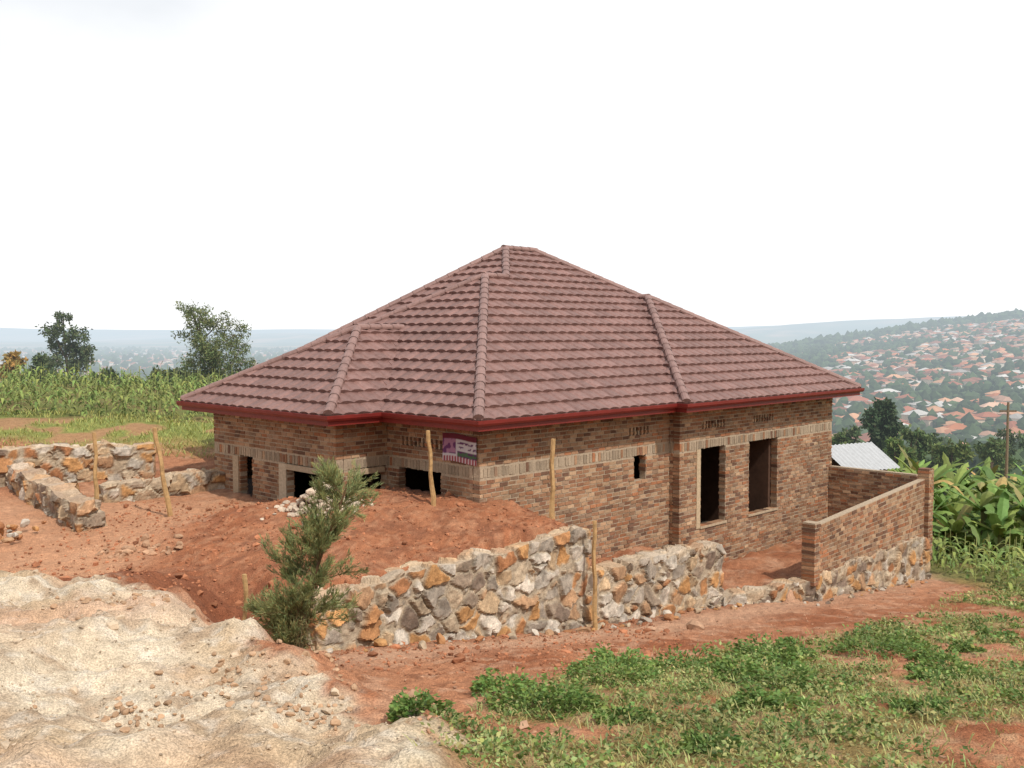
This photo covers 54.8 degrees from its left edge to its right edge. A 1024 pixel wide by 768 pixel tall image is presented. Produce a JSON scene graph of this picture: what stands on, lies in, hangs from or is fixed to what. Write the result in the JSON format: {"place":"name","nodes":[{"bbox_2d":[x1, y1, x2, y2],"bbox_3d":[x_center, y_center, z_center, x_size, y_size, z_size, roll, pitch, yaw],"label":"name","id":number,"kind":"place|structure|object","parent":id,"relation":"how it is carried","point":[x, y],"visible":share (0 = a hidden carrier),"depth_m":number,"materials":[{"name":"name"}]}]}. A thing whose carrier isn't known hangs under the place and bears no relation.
{"place":"outdoors","nodes":[
{"label":"outdoors","id":0,"kind":"place"},
{"bbox_2d":[0,408,214,458],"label":"grass","id":1,"kind":"structure","parent":0,"point":[164,417],"depth_m":30.34,"materials":[{"name":"green plant"}]},
{"bbox_2d":[0,360,233,419],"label":"corn field","id":2,"kind":"structure","parent":0,"point":[18,383],"depth_m":39.17,"materials":[{"name":"green plant"}]},
{"bbox_2d":[0,316,1023,767],"bbox_3d":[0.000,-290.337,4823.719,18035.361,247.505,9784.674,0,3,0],"label":"ground","id":3,"kind":"structure","parent":0,"point":[70,646],"depth_m":12.50,"materials":[{"name":"soil"}]},
{"bbox_2d":[0,349,28,381],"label":"broadleaf tree","id":4,"kind":"object","parent":3,"relation":"on","point":[11,358],"visible":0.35,"depth_m":79.78,"materials":[{"name":"orange plant"}]},
{"bbox_2d":[22,351,58,382],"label":"broadleaf tree","id":5,"kind":"object","parent":3,"relation":"on","point":[38,359],"visible":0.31,"depth_m":89.33,"materials":[{"name":"green plant"}]},
{"bbox_2d":[5,462,107,532],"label":"stone boundary wall","id":6,"kind":"structure","parent":3,"relation":"on","point":[72,507],"depth_m":21.07,"materials":[{"name":"grey stone"}]},
{"bbox_2d":[35,310,97,376],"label":"eucalyptus tree","id":7,"kind":"object","parent":3,"relation":"on","point":[73,350],"visible":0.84,"depth_m":109.35,"materials":[{"name":"green plant"}]},
{"bbox_2d":[66,375,85,383],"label":"broadleaf tree","id":8,"kind":"object","parent":3,"relation":"on","point":[72,379],"visible":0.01,"depth_m":74.69,"materials":[{"name":"green plant"}]},
{"bbox_2d":[0,439,156,486],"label":"stone boundary wall","id":9,"kind":"structure","parent":3,"relation":"on","point":[68,463],"depth_m":24.78,"materials":[{"name":"beige stone"}]},
{"bbox_2d":[0,519,183,558],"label":"rubble pile","id":10,"kind":"object","parent":3,"relation":"on","point":[120,554],"visible":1,"depth_m":17.88,"materials":[{"name":"grey stone"}]},
{"bbox_2d":[92,432,98,498],"bbox_3d":[-8.898,2.003,21.141,0.120,1.950,0.115,0,3,0],"label":"wooden stake","id":11,"kind":"object","parent":3,"relation":"on","point":[95,482],"visible":0.71,"depth_m":21.09,"materials":[{"name":"brown wood"}]},
{"bbox_2d":[89,366,127,384],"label":"broadleaf tree","id":12,"kind":"object","parent":3,"relation":"on","point":[108,373],"visible":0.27,"depth_m":84.82,"materials":[{"name":"green plant"}]},
{"bbox_2d":[99,467,225,502],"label":"stone boundary wall","id":13,"kind":"structure","parent":3,"relation":"on","point":[188,481],"depth_m":23.57,"materials":[{"name":"grey stone"}]},
{"bbox_2d":[152,427,172,516],"bbox_3d":[-7.460,1.953,21.138,0.404,2.050,0.125,0,3,0],"label":"wooden stake","id":14,"kind":"object","parent":3,"relation":"on","point":[164,485],"visible":0.94,"depth_m":21.11,"materials":[{"name":"brown wood"}]},
{"bbox_2d":[146,361,186,386],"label":"broadleaf tree","id":15,"kind":"object","parent":3,"relation":"on","point":[170,371],"visible":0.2,"depth_m":74.43,"materials":[{"name":"green plant"}]},
{"bbox_2d":[171,369,203,386],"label":"broadleaf tree","id":16,"kind":"object","parent":3,"relation":"on","point":[183,374],"visible":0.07,"depth_m":69.76,"materials":[{"name":"green plant"}]},
{"bbox_2d":[170,299,258,386],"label":"grevillea tree","id":17,"kind":"object","parent":3,"relation":"on","point":[210,353],"visible":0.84,"depth_m":61.52,"materials":[{"name":"green plant"}]},
{"bbox_2d":[0,569,455,757],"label":"sand pile","id":18,"kind":"object","parent":3,"relation":"on","point":[335,722],"visible":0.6,"depth_m":8.77,"materials":[{"name":"beige sand"}]},
{"bbox_2d":[242,574,247,620],"bbox_3d":[-3.591,3.422,13.305,0.111,1.750,0.094,0,3,0],"label":"wooden stake","id":19,"kind":"object","parent":3,"relation":"on","point":[245,587],"visible":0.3,"depth_m":13.24,"materials":[{"name":"beige wood"}]},
{"bbox_2d":[242,455,383,650],"bbox_3d":[-2.559,2.343,12.620,1.810,2.924,1.357,0,3,0],"label":"leaning sapling tree","id":20,"kind":"object","parent":3,"relation":"on","point":[288,622],"visible":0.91,"depth_m":12.47,"materials":[{"name":"green plant"}]},
{"bbox_2d":[260,484,373,522],"bbox_3d":[-3.762,2.287,19.247,2.115,0.719,1.629,0,3,0],"label":"rubble pile","id":21,"kind":"object","parent":3,"relation":"on","point":[293,508],"visible":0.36,"depth_m":19.19,"materials":[{"name":"grey stone"}]},
{"bbox_2d":[426,430,435,505],"bbox_3d":[-1.590,1.786,19.572,0.129,1.750,0.238,2,4,32],"label":"wooden stake","id":22,"kind":"object","parent":3,"relation":"on","point":[432,490],"visible":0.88,"depth_m":19.53,"materials":[{"name":"brown wood"}]},
{"bbox_2d":[306,525,591,650],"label":"stone retaining wall","id":23,"kind":"structure","parent":3,"relation":"on","point":[539,583],"depth_m":17.13,"materials":[{"name":"grey stone"}]},
{"bbox_2d":[233,449,777,528],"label":"concrete posts and sills","id":24,"kind":"object","parent":3,"relation":"on","point":[284,483],"visible":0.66,"depth_m":22.77,"materials":[{"name":"beige concrete"}]},
{"bbox_2d":[0,308,1023,481],"bbox_3d":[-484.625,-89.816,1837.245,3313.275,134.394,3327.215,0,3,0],"label":"distant hills","id":25,"kind":"structure","parent":3,"relation":"on","point":[818,350],"depth_m":990.75,"materials":[{"name":"grey"}]},
{"bbox_2d":[0,317,1023,443],"bbox_3d":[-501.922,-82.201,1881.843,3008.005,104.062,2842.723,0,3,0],"label":"distant town","id":26,"kind":"object","parent":3,"relation":"on","point":[948,427],"visible":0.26,"depth_m":909.11},
{"bbox_2d":[0,486,1023,763],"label":"soil clods","id":27,"kind":"object","parent":3,"relation":"on","point":[460,658],"visible":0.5,"depth_m":16.77,"materials":[{"name":"brown soil"}]},
{"bbox_2d":[213,398,832,561],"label":"brick walls","id":28,"kind":"structure","parent":3,"relation":"on","point":[469,472],"depth_m":23.77,"materials":[{"name":"brown brick"}]},
{"bbox_2d":[442,433,476,465],"bbox_3d":[-1.094,1.342,20.491,1.050,0.620,0.022,3,4,44],"label":"advertising banner","id":29,"kind":"object","parent":28,"relation":"attached to","point":[459,448],"visible":1,"depth_m":20.48,"materials":[{"name":"multicoloured plastic"}]},
{"bbox_2d":[294,438,771,523],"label":"window openings","id":30,"kind":"object","parent":28,"relation":"on","point":[759,494],"visible":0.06,"depth_m":28.54,"materials":[{"name":"paint"}]},
{"label":"soffit","id":31,"kind":"object","parent":28,"relation":"on","visible":0},
{"bbox_2d":[180,249,860,420],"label":"tiled roof","id":32,"kind":"structure","parent":31,"relation":"on","point":[562,339],"depth_m":24.24,"materials":[{"name":"tile"}]},
{"bbox_2d":[180,245,860,420],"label":"ridge caps","id":33,"kind":"object","parent":32,"relation":"attached to","point":[479,400],"visible":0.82,"depth_m":25.59,"materials":[{"name":"tile"}]},
{"bbox_2d":[176,388,864,431],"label":"red fascia and gutter","id":34,"kind":"structure","parent":31,"relation":"on","point":[470,425],"depth_m":21.48,"materials":[{"name":"paint"}]},
{"bbox_2d":[549,439,555,519],"bbox_3d":[0.801,2.071,19.592,0.133,1.980,0.125,0,3,0],"label":"wooden stake","id":35,"kind":"object","parent":3,"relation":"on","point":[552,495],"visible":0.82,"depth_m":19.55,"materials":[{"name":"brown wood"}]},
{"bbox_2d":[592,520,597,629],"bbox_3d":[1.596,3.755,18.981,0.137,2.280,0.115,0,3,0],"label":"wooden stake","id":36,"kind":"object","parent":3,"relation":"on","point":[594,605],"visible":0.9,"depth_m":18.94,"materials":[{"name":"brown wood"}]},
{"bbox_2d":[326,578,928,729],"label":"fallen stones","id":37,"kind":"object","parent":3,"relation":"on","point":[668,615],"visible":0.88,"depth_m":18.73,"materials":[{"name":"grey stone"}]},
{"bbox_2d":[586,540,726,624],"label":"stone retaining wall","id":38,"kind":"structure","parent":3,"relation":"on","point":[656,583],"depth_m":21.09,"materials":[{"name":"grey stone"}]},
{"bbox_2d":[386,625,1017,757],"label":"broadleaf weeds","id":39,"kind":"object","parent":3,"relation":"on","point":[923,654],"visible":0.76,"depth_m":11.19,"materials":[{"name":"green plant"}]},
{"bbox_2d":[403,584,1023,767],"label":"grass","id":40,"kind":"structure","parent":3,"relation":"on","point":[873,689],"depth_m":9.39,"materials":[{"name":"green plant"}]},
{"bbox_2d":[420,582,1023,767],"bbox_3d":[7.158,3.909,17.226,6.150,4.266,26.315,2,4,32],"label":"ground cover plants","id":41,"kind":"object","parent":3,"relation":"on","point":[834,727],"visible":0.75,"depth_m":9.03,"materials":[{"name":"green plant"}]},
{"bbox_2d":[721,577,815,605],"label":"stone retaining wall","id":42,"kind":"structure","parent":3,"relation":"on","point":[776,590],"depth_m":23.38,"materials":[{"name":"grey stone"}]},
{"bbox_2d":[831,431,853,444],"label":"broadleaf tree","id":43,"kind":"object","parent":3,"relation":"on","point":[841,438],"visible":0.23,"depth_m":80.15,"materials":[{"name":"green plant"}]},
{"bbox_2d":[837,424,862,443],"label":"broadleaf tree","id":44,"kind":"object","parent":3,"relation":"on","point":[854,432],"visible":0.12,"depth_m":95.29,"materials":[{"name":"green plant"}]},
{"bbox_2d":[831,442,899,470],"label":"metal roof shed","id":45,"kind":"structure","parent":3,"relation":"on","point":[868,455],"depth_m":34.67,"materials":[{"name":"silver metal"}]},
{"bbox_2d":[814,536,931,601],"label":"stone retaining wall","id":46,"kind":"structure","parent":3,"relation":"on","point":[904,562],"depth_m":26.30,"materials":[{"name":"grey stone"}]},
{"bbox_2d":[801,465,933,585],"bbox_3d":[8.648,3.834,27.138,3.028,2.655,7.050,3,4,44],"label":"brick fence","id":47,"kind":"object","parent":46,"relation":"on","point":[871,512],"visible":0.98,"depth_m":26.92,"materials":[{"name":"brown brick"}]},
{"bbox_2d":[859,397,904,454],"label":"broadleaf tree","id":48,"kind":"object","parent":3,"relation":"on","point":[881,424],"visible":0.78,"depth_m":79.73,"materials":[{"name":"green plant"}]},
{"bbox_2d":[883,436,918,470],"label":"broadleaf tree","id":49,"kind":"object","parent":3,"relation":"on","point":[893,449],"visible":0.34,"depth_m":64.12,"materials":[{"name":"green plant"}]},
{"bbox_2d":[898,424,934,467],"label":"broadleaf tree","id":50,"kind":"object","parent":3,"relation":"on","point":[919,441],"visible":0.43,"depth_m":74.99,"materials":[{"name":"green plant"}]},
{"bbox_2d":[925,432,943,467],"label":"broadleaf tree","id":51,"kind":"object","parent":3,"relation":"on","point":[934,439],"visible":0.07,"depth_m":85.09,"materials":[{"name":"green plant"}]},
{"bbox_2d":[928,438,975,501],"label":"broadleaf tree","id":52,"kind":"object","parent":3,"relation":"on","point":[958,451],"visible":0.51,"depth_m":70.09,"materials":[{"name":"green plant"}]},
{"bbox_2d":[887,445,1023,564],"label":"banana grove","id":53,"kind":"object","parent":3,"relation":"on","point":[996,513],"visible":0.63,"depth_m":35.90,"materials":[{"name":"green plant"}]},
{"bbox_2d":[972,437,1021,488],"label":"broadleaf tree","id":54,"kind":"object","parent":3,"relation":"on","point":[992,448],"visible":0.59,"depth_m":80.51,"materials":[{"name":"green plant"}]},
{"bbox_2d":[980,427,1023,475],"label":"broadleaf tree","id":55,"kind":"object","parent":3,"relation":"on","point":[1012,440],"visible":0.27,"depth_m":109.64,"materials":[{"name":"green plant"}]},
{"bbox_2d":[999,402,1016,477],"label":"utility pole","id":56,"kind":"object","parent":3,"relation":"on","point":[1007,443],"visible":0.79,"depth_m":60.22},
{"bbox_2d":[0,0,1023,329],"label":"sky","id":57,"kind":"structure","parent":0,"point":[269,164],"materials":[{"name":"white"}]},
{"bbox_2d":[930,528,1023,591],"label":"corn field","id":58,"kind":"structure","parent":0,"point":[1013,573],"depth_m":30.08,"materials":[{"name":"green plant"}]}
]}

